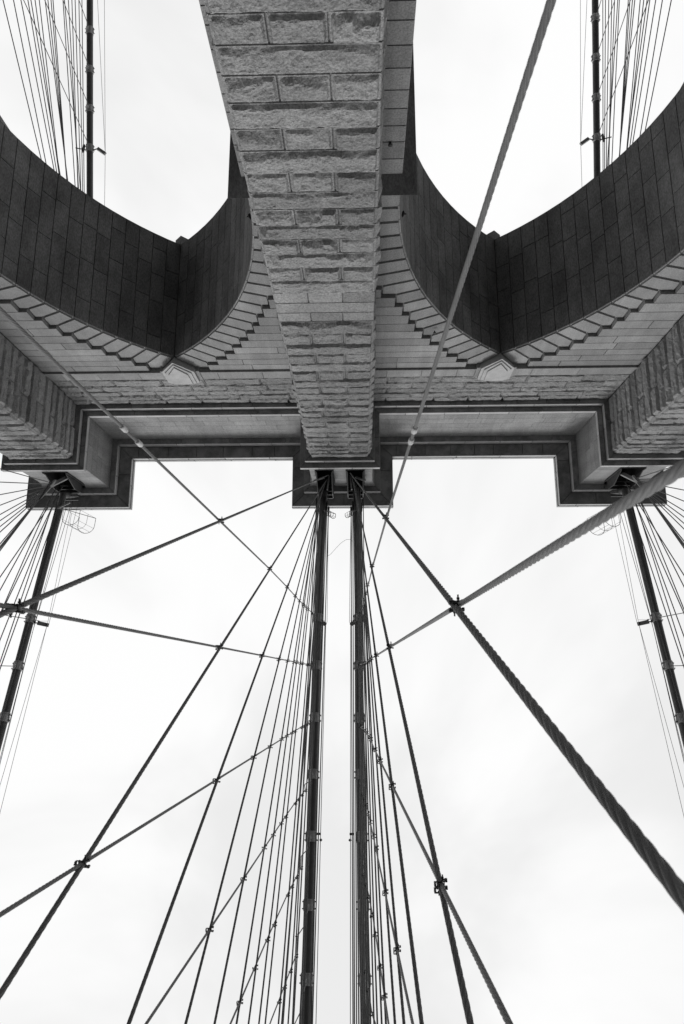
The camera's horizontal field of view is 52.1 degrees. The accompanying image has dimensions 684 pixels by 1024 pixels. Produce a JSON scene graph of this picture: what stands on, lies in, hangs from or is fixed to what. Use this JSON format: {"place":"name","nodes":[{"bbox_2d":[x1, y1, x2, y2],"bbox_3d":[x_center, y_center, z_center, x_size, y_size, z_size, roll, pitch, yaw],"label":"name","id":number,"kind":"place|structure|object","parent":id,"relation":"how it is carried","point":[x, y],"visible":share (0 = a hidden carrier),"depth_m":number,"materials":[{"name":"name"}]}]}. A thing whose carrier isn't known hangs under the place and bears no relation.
{"place":"outdoors","nodes":[
{"label":"outdoors","id":0,"kind":"place"},
{"bbox_2d":[0,0,683,1023],"label":"sky","id":1,"kind":"structure","parent":0,"point":[567,922],"materials":[{"name":"white"}]},
{"label":"river","id":2,"kind":"structure","parent":0,"visible":0},
{"bbox_2d":[0,0,683,510],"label":"bridge tower","id":3,"kind":"structure","parent":2,"relation":"in","point":[318,290],"depth_m":30.66,"materials":[{"name":"stone"}]},
{"bbox_2d":[3,0,41,159],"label":"stay rope","id":4,"kind":"object","parent":3,"relation":"attached to","point":[21,77],"depth_m":35.95,"materials":[{"name":"metal"}]},
{"bbox_2d":[13,0,46,163],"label":"stay rope","id":5,"kind":"object","parent":3,"relation":"attached to","point":[29,80],"depth_m":36.84,"materials":[{"name":"metal"}]},
{"bbox_2d":[0,500,63,723],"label":"stay rope","id":6,"kind":"object","parent":3,"relation":"attached to","point":[30,616],"visible":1,"depth_m":36.03,"materials":[{"name":"metal"}]},
{"bbox_2d":[21,0,53,168],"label":"stay rope","id":7,"kind":"object","parent":3,"relation":"attached to","point":[37,83],"depth_m":37.71,"materials":[{"name":"metal"}]},
{"bbox_2d":[27,0,56,171],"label":"stay rope","id":8,"kind":"object","parent":3,"relation":"attached to","point":[42,86],"depth_m":38.36,"materials":[{"name":"metal"}]},
{"bbox_2d":[30,0,60,174],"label":"stay rope","id":9,"kind":"object","parent":3,"relation":"attached to","point":[43,77],"depth_m":38.53,"materials":[{"name":"metal"}]},
{"bbox_2d":[35,0,58,173],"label":"stay rope","id":10,"kind":"object","parent":3,"relation":"attached to","point":[46,83],"depth_m":38.80,"materials":[{"name":"metal"}]},
{"bbox_2d":[0,0,94,749],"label":"cable","id":11,"kind":"object","parent":3,"relation":"attached to","point":[89,150],"visible":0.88,"depth_m":39.98,"materials":[{"name":"paint"}]},
{"bbox_2d":[0,505,66,762],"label":"hand wire","id":12,"kind":"object","parent":11,"relation":"attached to","point":[29,644],"visible":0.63,"depth_m":35.80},
{"bbox_2d":[39,0,59,173],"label":"stay rope","id":13,"kind":"object","parent":3,"relation":"attached to","point":[48,79],"depth_m":39.10,"materials":[{"name":"metal"}]},
{"bbox_2d":[39,476,67,499],"bbox_3d":[-16.293,-1.391,39.039,0.559,2.185,1.968,16,-102,5],"label":"stay anchor","id":14,"kind":"object","parent":3,"relation":"attached to","point":[53,483],"visible":1,"depth_m":39.33,"materials":[{"name":"grey paint"}]},
{"bbox_2d":[45,0,67,177],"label":"stay rope","id":15,"kind":"object","parent":3,"relation":"attached to","point":[55,79],"depth_m":39.97,"materials":[{"name":"metal"}]},
{"bbox_2d":[51,0,66,179],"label":"stay rope","id":16,"kind":"object","parent":3,"relation":"attached to","point":[58,82],"depth_m":40.33,"materials":[{"name":"metal"}]},
{"bbox_2d":[45,474,81,500],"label":"cable hood","id":17,"kind":"object","parent":3,"relation":"attached to","point":[75,487],"visible":0.85,"depth_m":41.44,"materials":[{"name":"black metal"}]},
{"bbox_2d":[63,2,75,185],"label":"stay rope","id":18,"kind":"object","parent":3,"relation":"attached to","point":[69,93],"depth_m":41.91,"materials":[{"name":"metal"}]},
{"bbox_2d":[64,0,80,189],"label":"stay rope","id":19,"kind":"object","parent":3,"relation":"attached to","point":[72,91],"depth_m":42.30,"materials":[{"name":"metal"}]},
{"bbox_2d":[71,0,77,187],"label":"stay rope","id":20,"kind":"object","parent":3,"relation":"attached to","point":[74,88],"depth_m":42.70,"materials":[{"name":"metal"}]},
{"bbox_2d":[75,0,80,185],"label":"stay rope","id":21,"kind":"object","parent":3,"relation":"attached to","point":[77,93],"depth_m":43.20,"materials":[{"name":"metal"}]},
{"bbox_2d":[78,0,82,190],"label":"stay rope","id":22,"kind":"object","parent":3,"relation":"attached to","point":[80,98],"depth_m":43.65,"materials":[{"name":"metal"}]},
{"bbox_2d":[82,12,84,192],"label":"stay rope","id":23,"kind":"object","parent":3,"relation":"attached to","point":[83,97],"depth_m":44.04,"materials":[{"name":"metal"}]},
{"bbox_2d":[299,490,327,1023],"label":"cable","id":24,"kind":"object","parent":3,"relation":"attached to","point":[311,877],"visible":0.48,"depth_m":31.39,"materials":[{"name":"paint"}]},
{"bbox_2d":[0,720,312,917],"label":"suspender rope","id":25,"kind":"object","parent":24,"relation":"hanging from","point":[41,888],"visible":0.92,"depth_m":7.86,"materials":[{"name":"metal"}]},
{"bbox_2d":[0,603,314,665],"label":"suspender rope","id":26,"kind":"object","parent":24,"relation":"hanging from","point":[38,612],"visible":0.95,"depth_m":8.07,"materials":[{"name":"metal"}]},
{"bbox_2d":[0,306,315,617],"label":"suspender rope","id":27,"kind":"object","parent":24,"relation":"hanging from","point":[35,343],"visible":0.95,"depth_m":7.99,"materials":[{"name":"metal"}]},
{"bbox_2d":[144,776,312,1023],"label":"suspender rope","id":28,"kind":"object","parent":24,"relation":"hanging from","point":[183,967],"visible":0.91,"depth_m":11.86,"materials":[{"name":"metal"}]},
{"bbox_2d":[229,838,310,1023],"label":"suspender rope","id":29,"kind":"object","parent":24,"relation":"hanging from","point":[234,1014],"visible":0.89,"depth_m":17.54,"materials":[{"name":"metal"}]},
{"bbox_2d":[315,474,329,514],"bbox_3d":[-1.164,-0.903,39.917,0.986,0.889,2.812,0,-103,2],"label":"stay anchor","id":30,"kind":"object","parent":24,"relation":"attached to","point":[325,501],"visible":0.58,"depth_m":39.84,"materials":[{"name":"black metal"}]},
{"bbox_2d":[127,483,325,1023],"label":"stay rope","id":31,"kind":"object","parent":30,"relation":"attached to","point":[138,996],"visible":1,"depth_m":11.58,"materials":[{"name":"metal"}]},
{"bbox_2d":[184,492,322,1023],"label":"stay rope","id":32,"kind":"object","parent":30,"relation":"attached to","point":[206,941],"visible":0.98,"depth_m":14.68,"materials":[{"name":"metal"}]},
{"bbox_2d":[213,513,317,1023],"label":"stay rope","id":33,"kind":"object","parent":30,"relation":"attached to","point":[224,975],"visible":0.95,"depth_m":16.89,"materials":[{"name":"metal"}]},
{"bbox_2d":[235,503,318,1023],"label":"stay rope","id":34,"kind":"object","parent":30,"relation":"attached to","point":[241,992],"visible":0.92,"depth_m":19.13,"materials":[{"name":"metal"}]},
{"bbox_2d":[258,493,319,1023],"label":"stay rope","id":35,"kind":"object","parent":30,"relation":"attached to","point":[284,799],"visible":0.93,"depth_m":21.84,"materials":[{"name":"metal"}]},
{"bbox_2d":[264,505,319,1023],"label":"stay rope","id":36,"kind":"object","parent":30,"relation":"attached to","point":[288,797],"visible":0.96,"depth_m":22.71,"materials":[{"name":"metal"}]},
{"bbox_2d":[278,501,320,1023],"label":"stay rope","id":37,"kind":"object","parent":30,"relation":"attached to","point":[297,790],"visible":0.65,"depth_m":24.88,"materials":[{"name":"metal"}]},
{"bbox_2d":[281,499,322,1023],"bbox_3d":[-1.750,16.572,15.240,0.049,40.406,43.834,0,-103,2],"label":"stay rope","id":38,"kind":"object","parent":30,"relation":"attached to","point":[299,799],"visible":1,"depth_m":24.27,"materials":[{"name":"metal"}]},
{"bbox_2d":[292,512,315,1023],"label":"stay rope","id":39,"kind":"object","parent":30,"relation":"attached to","point":[301,836],"visible":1,"depth_m":26.76,"materials":[{"name":"metal"}]},
{"bbox_2d":[287,504,321,1023],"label":"stay rope","id":40,"kind":"object","parent":30,"relation":"attached to","point":[302,808],"visible":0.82,"depth_m":25.73,"materials":[{"name":"metal"}]},
{"bbox_2d":[293,503,322,1023],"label":"stay rope","id":41,"kind":"object","parent":30,"relation":"attached to","point":[305,800],"visible":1,"depth_m":27.10,"materials":[{"name":"metal"}]},
{"bbox_2d":[300,517,317,1023],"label":"stay rope","id":42,"kind":"object","parent":30,"relation":"attached to","point":[308,783],"depth_m":30.29,"materials":[{"name":"metal"}]},
{"bbox_2d":[303,601,316,1023],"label":"stay rope","id":43,"kind":"object","parent":30,"relation":"attached to","point":[309,842],"depth_m":29.46,"materials":[{"name":"metal"}]},
{"bbox_2d":[301,530,320,1023],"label":"stay rope","id":44,"kind":"object","parent":30,"relation":"attached to","point":[310,813],"visible":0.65,"depth_m":28.30,"materials":[{"name":"metal"}]},
{"bbox_2d":[299,505,324,1023],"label":"stay rope","id":45,"kind":"object","parent":30,"relation":"attached to","point":[311,786],"visible":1,"depth_m":28.27,"materials":[{"name":"metal"}]},
{"bbox_2d":[311,579,323,1023],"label":"stay rope","id":46,"kind":"object","parent":30,"relation":"attached to","point":[316,850],"visible":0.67,"depth_m":29.23,"materials":[{"name":"metal"}]},
{"bbox_2d":[309,510,326,1023],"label":"stay rope","id":47,"kind":"object","parent":30,"relation":"attached to","point":[317,786],"visible":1,"depth_m":30.11,"materials":[{"name":"metal"}]},
{"bbox_2d":[312,516,328,1023],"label":"stay rope","id":48,"kind":"object","parent":30,"relation":"attached to","point":[319,786],"visible":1,"depth_m":30.86,"materials":[{"name":"metal"}]},
{"bbox_3d":[-0.936,5.744,36.222,0.296,0.309,0.333,0,-103,2],"label":"outrigger bracket","id":49,"kind":"object","parent":24,"relation":"attached to","visible":0},
{"bbox_2d":[316,625,325,1015],"bbox_3d":[-0.954,14.998,30.404,0.032,7.068,20.528,0,-103,2],"label":"hand wire","id":50,"kind":"object","parent":49,"relation":"attached to","point":[320,827],"visible":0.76,"depth_m":30.94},
{"bbox_2d":[316,472,333,498],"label":"cable hood","id":51,"kind":"object","parent":3,"relation":"attached to","point":[330,491],"visible":0.7,"depth_m":41.13,"materials":[{"name":"black metal"}]},
{"bbox_2d":[347,472,363,498],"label":"cable hood","id":52,"kind":"object","parent":3,"relation":"attached to","point":[350,493],"visible":0.72,"depth_m":41.09,"materials":[{"name":"black metal"}]},
{"bbox_2d":[353,490,371,1023],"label":"cable","id":53,"kind":"object","parent":3,"relation":"attached to","point":[355,561],"visible":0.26,"depth_m":31.99,"materials":[{"name":"paint"}]},
{"bbox_2d":[349,472,365,515],"bbox_3d":[0.892,-0.939,39.766,0.986,1.088,2.812,0,-103,2],"label":"stay anchor","id":54,"kind":"object","parent":53,"relation":"attached to","point":[358,494],"visible":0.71,"depth_m":39.75,"materials":[{"name":"black metal"}]},
{"bbox_2d":[351,524,353,1023],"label":"stay rope","id":55,"kind":"object","parent":54,"relation":"attached to","point":[352,790],"visible":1,"depth_m":31.09,"materials":[{"name":"metal"}]},
{"bbox_2d":[352,510,354,1023],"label":"stay rope","id":56,"kind":"object","parent":54,"relation":"attached to","point":[353,788],"visible":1,"depth_m":29.69,"materials":[{"name":"metal"}]},
{"bbox_2d":[354,605,356,1023],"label":"stay rope","id":57,"kind":"object","parent":54,"relation":"attached to","point":[355,874],"depth_m":30.00,"materials":[{"name":"metal"}]},
{"bbox_2d":[354,505,359,1023],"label":"stay rope","id":58,"kind":"object","parent":54,"relation":"attached to","point":[356,784],"visible":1,"depth_m":28.27,"materials":[{"name":"metal"}]},
{"bbox_2d":[356,512,363,1023],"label":"stay rope","id":59,"kind":"object","parent":54,"relation":"attached to","point":[360,798],"visible":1,"depth_m":24.29,"materials":[{"name":"metal"}]},
{"bbox_2d":[359,798,361,1023],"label":"stay rope","id":60,"kind":"object","parent":54,"relation":"attached to","point":[360,938],"visible":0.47,"depth_m":26.37,"materials":[{"name":"metal"}]},
{"bbox_2d":[357,515,365,1023],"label":"stay rope","id":61,"kind":"object","parent":54,"relation":"attached to","point":[361,796],"visible":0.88,"depth_m":26.14,"materials":[{"name":"metal"}]},
{"bbox_2d":[358,523,367,1023],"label":"stay rope","id":62,"kind":"object","parent":54,"relation":"attached to","point":[363,803],"visible":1,"depth_m":24.96,"materials":[{"name":"metal"}]},
{"bbox_2d":[358,510,370,1023],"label":"stay rope","id":63,"kind":"object","parent":54,"relation":"attached to","point":[365,803],"visible":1,"depth_m":23.98,"materials":[{"name":"metal"}]},
{"bbox_2d":[363,506,368,1023],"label":"stay rope","id":64,"kind":"object","parent":54,"relation":"attached to","point":[366,794],"visible":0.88,"depth_m":29.21,"materials":[{"name":"metal"}]},
{"bbox_2d":[359,500,374,1023],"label":"stay rope","id":65,"kind":"object","parent":54,"relation":"attached to","point":[367,808],"visible":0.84,"depth_m":22.46,"materials":[{"name":"metal"}]},
{"bbox_2d":[359,499,377,1023],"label":"stay rope","id":66,"kind":"object","parent":54,"relation":"attached to","point":[370,818],"visible":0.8,"depth_m":21.13,"materials":[{"name":"metal"}]},
{"bbox_2d":[360,491,382,1023],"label":"stay rope","id":67,"kind":"object","parent":54,"relation":"attached to","point":[373,832],"visible":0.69,"depth_m":19.03,"materials":[{"name":"metal"}]},
{"bbox_2d":[359,495,386,1023],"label":"stay rope","id":68,"kind":"object","parent":54,"relation":"attached to","point":[383,974],"visible":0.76,"depth_m":18.59,"materials":[{"name":"metal"}]},
{"bbox_2d":[357,491,395,1023],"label":"stay rope","id":69,"kind":"object","parent":54,"relation":"attached to","point":[391,970],"visible":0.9,"depth_m":15.59,"materials":[{"name":"metal"}]},
{"bbox_2d":[355,486,405,1023],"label":"stay rope","id":70,"kind":"object","parent":54,"relation":"attached to","point":[396,936],"visible":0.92,"depth_m":13.77,"materials":[{"name":"metal"}]},
{"bbox_2d":[354,483,423,1023],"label":"stay rope","id":71,"kind":"object","parent":54,"relation":"attached to","point":[417,991],"visible":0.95,"depth_m":10.80,"materials":[{"name":"metal"}]},
{"bbox_2d":[361,839,389,1023],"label":"suspender rope","id":72,"kind":"object","parent":53,"relation":"hanging from","point":[387,1016],"visible":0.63,"depth_m":15.91,"materials":[{"name":"metal"}]},
{"bbox_2d":[362,787,413,1023],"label":"suspender rope","id":73,"kind":"object","parent":53,"relation":"hanging from","point":[404,985],"visible":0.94,"depth_m":11.70,"materials":[{"name":"metal"}]},
{"bbox_2d":[357,721,512,1023],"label":"suspender rope","id":74,"kind":"object","parent":53,"relation":"hanging from","point":[506,1018],"visible":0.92,"depth_m":5.08,"materials":[{"name":"metal"}]},
{"bbox_2d":[356,0,555,615],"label":"suspender rope","id":75,"kind":"object","parent":53,"relation":"hanging from","point":[537,45],"visible":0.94,"depth_m":4.19,"materials":[{"name":"metal"}]},
{"bbox_2d":[360,458,683,664],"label":"suspender rope","id":76,"kind":"object","parent":53,"relation":"hanging from","point":[663,479],"visible":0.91,"depth_m":2.54,"materials":[{"name":"metal"}]},
{"bbox_3d":[0.544,5.735,36.183,0.296,0.309,0.333,0,-103,2],"label":"outrigger bracket","id":77,"kind":"object","parent":53,"relation":"attached to","visible":0},
{"bbox_2d":[350,625,350,1023],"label":"hand wire","id":78,"kind":"object","parent":77,"relation":"attached to","point":[350,824],"visible":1,"depth_m":31.12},
{"bbox_2d":[604,0,605,168],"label":"stay rope","id":79,"kind":"object","parent":3,"relation":"attached to","point":[604,92],"depth_m":42.83,"materials":[{"name":"metal"}]},
{"bbox_2d":[606,0,608,166],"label":"stay rope","id":80,"kind":"object","parent":3,"relation":"attached to","point":[607,84],"depth_m":42.36,"materials":[{"name":"metal"}]},
{"bbox_2d":[607,0,617,166],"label":"stay rope","id":81,"kind":"object","parent":3,"relation":"attached to","point":[612,79],"depth_m":41.46,"materials":[{"name":"metal"}]},
{"bbox_2d":[611,0,619,162],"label":"stay rope","id":82,"kind":"object","parent":3,"relation":"attached to","point":[615,81],"depth_m":41.02,"materials":[{"name":"metal"}]},
{"bbox_2d":[607,470,642,496],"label":"cable hood","id":83,"kind":"object","parent":3,"relation":"attached to","point":[613,483],"visible":0.8,"depth_m":40.63,"materials":[{"name":"black metal"}]},
{"bbox_2d":[620,0,634,143],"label":"stay rope","id":84,"kind":"object","parent":3,"relation":"attached to","point":[627,71],"depth_m":39.19,"materials":[{"name":"metal"}]},
{"bbox_2d":[626,0,640,148],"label":"stay rope","id":85,"kind":"object","parent":3,"relation":"attached to","point":[633,70],"depth_m":38.31,"materials":[{"name":"metal"}]},
{"bbox_2d":[590,0,683,746],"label":"cable","id":86,"kind":"object","parent":3,"relation":"attached to","point":[595,61],"visible":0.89,"depth_m":38.18,"materials":[{"name":"paint"}]},
{"bbox_2d":[579,134,611,145],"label":"outrigger bracket","id":87,"kind":"object","parent":86,"relation":"attached to","point":[584,141],"visible":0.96,"depth_m":44.25,"materials":[{"name":"black metal"}]},
{"bbox_2d":[580,0,580,141],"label":"hand wire","id":88,"kind":"object","parent":87,"relation":"attached to","point":[580,70],"visible":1,"depth_m":44.49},
{"bbox_2d":[624,513,683,760],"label":"hand wire","id":89,"kind":"object","parent":86,"relation":"attached to","point":[655,639],"visible":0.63,"depth_m":35.04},
{"bbox_2d":[629,0,649,145],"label":"stay rope","id":90,"kind":"object","parent":3,"relation":"attached to","point":[639,72],"depth_m":37.46,"materials":[{"name":"metal"}]},
{"bbox_2d":[632,0,655,142],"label":"stay rope","id":91,"kind":"object","parent":3,"relation":"attached to","point":[644,70],"depth_m":36.88,"materials":[{"name":"metal"}]},
{"bbox_2d":[640,0,662,134],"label":"stay rope","id":92,"kind":"object","parent":3,"relation":"attached to","point":[651,66],"depth_m":36.04,"materials":[{"name":"metal"}]},
{"bbox_2d":[645,0,671,129],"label":"stay rope","id":93,"kind":"object","parent":3,"relation":"attached to","point":[658,64],"depth_m":35.17,"materials":[{"name":"metal"}]},
{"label":"walkway","id":94,"kind":"structure","parent":0,"visible":0},
{"bbox_2d":[0,479,326,998],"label":"stay rope","id":95,"kind":"object","parent":94,"relation":"attached to","point":[28,949],"visible":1,"depth_m":7.89,"materials":[{"name":"metal"}]},
{"bbox_2d":[0,475,328,617],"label":"stay rope","id":96,"kind":"object","parent":94,"relation":"attached to","point":[28,602],"visible":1,"depth_m":8.04,"materials":[{"name":"metal"}]},
{"bbox_2d":[248,492,319,1023],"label":"stay rope","id":97,"kind":"object","parent":94,"relation":"attached to","point":[276,813],"visible":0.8,"depth_m":20.12,"materials":[{"name":"metal"}]},
{"bbox_2d":[352,478,473,1023],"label":"stay rope","id":98,"kind":"object","parent":94,"relation":"attached to","point":[461,982],"visible":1,"depth_m":6.93,"materials":[{"name":"metal"}]},
{"bbox_2d":[350,473,683,913],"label":"stay rope","id":99,"kind":"object","parent":94,"relation":"attached to","point":[662,870],"visible":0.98,"depth_m":2.56,"materials":[{"name":"metal"}]},
{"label":"road","id":100,"kind":"structure","parent":0,"visible":0},
{"bbox_2d":[0,499,54,662],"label":"stay rope","id":101,"kind":"object","parent":100,"relation":"attached to","point":[22,594],"visible":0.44,"depth_m":36.53,"materials":[{"name":"metal"}]},
{"bbox_2d":[0,496,56,639],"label":"stay rope","id":102,"kind":"object","parent":100,"relation":"attached to","point":[27,571],"visible":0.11,"depth_m":36.75,"materials":[{"name":"metal"}]},
{"bbox_2d":[0,496,61,668],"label":"stay rope","id":103,"kind":"object","parent":100,"relation":"attached to","point":[30,584],"visible":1,"depth_m":36.65,"materials":[{"name":"metal"}]},
{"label":"road","id":104,"kind":"structure","parent":0,"visible":0},
{"bbox_2d":[626,492,683,666],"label":"stay rope","id":105,"kind":"object","parent":104,"relation":"attached to","point":[656,585],"visible":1,"depth_m":35.54,"materials":[{"name":"metal"}]},
{"bbox_2d":[627,509,683,721],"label":"stay rope","id":106,"kind":"object","parent":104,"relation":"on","point":[656,618],"visible":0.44,"depth_m":35.23,"materials":[{"name":"metal"}]},
{"bbox_2d":[636,504,683,656],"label":"stay rope","id":107,"kind":"object","parent":104,"relation":"attached to","point":[663,592],"depth_m":35.59,"materials":[{"name":"metal"}]},
{"bbox_2d":[636,507,683,636],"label":"stay rope","id":108,"kind":"object","parent":104,"relation":"attached to","point":[661,574],"visible":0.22,"depth_m":35.57,"materials":[{"name":"metal"}]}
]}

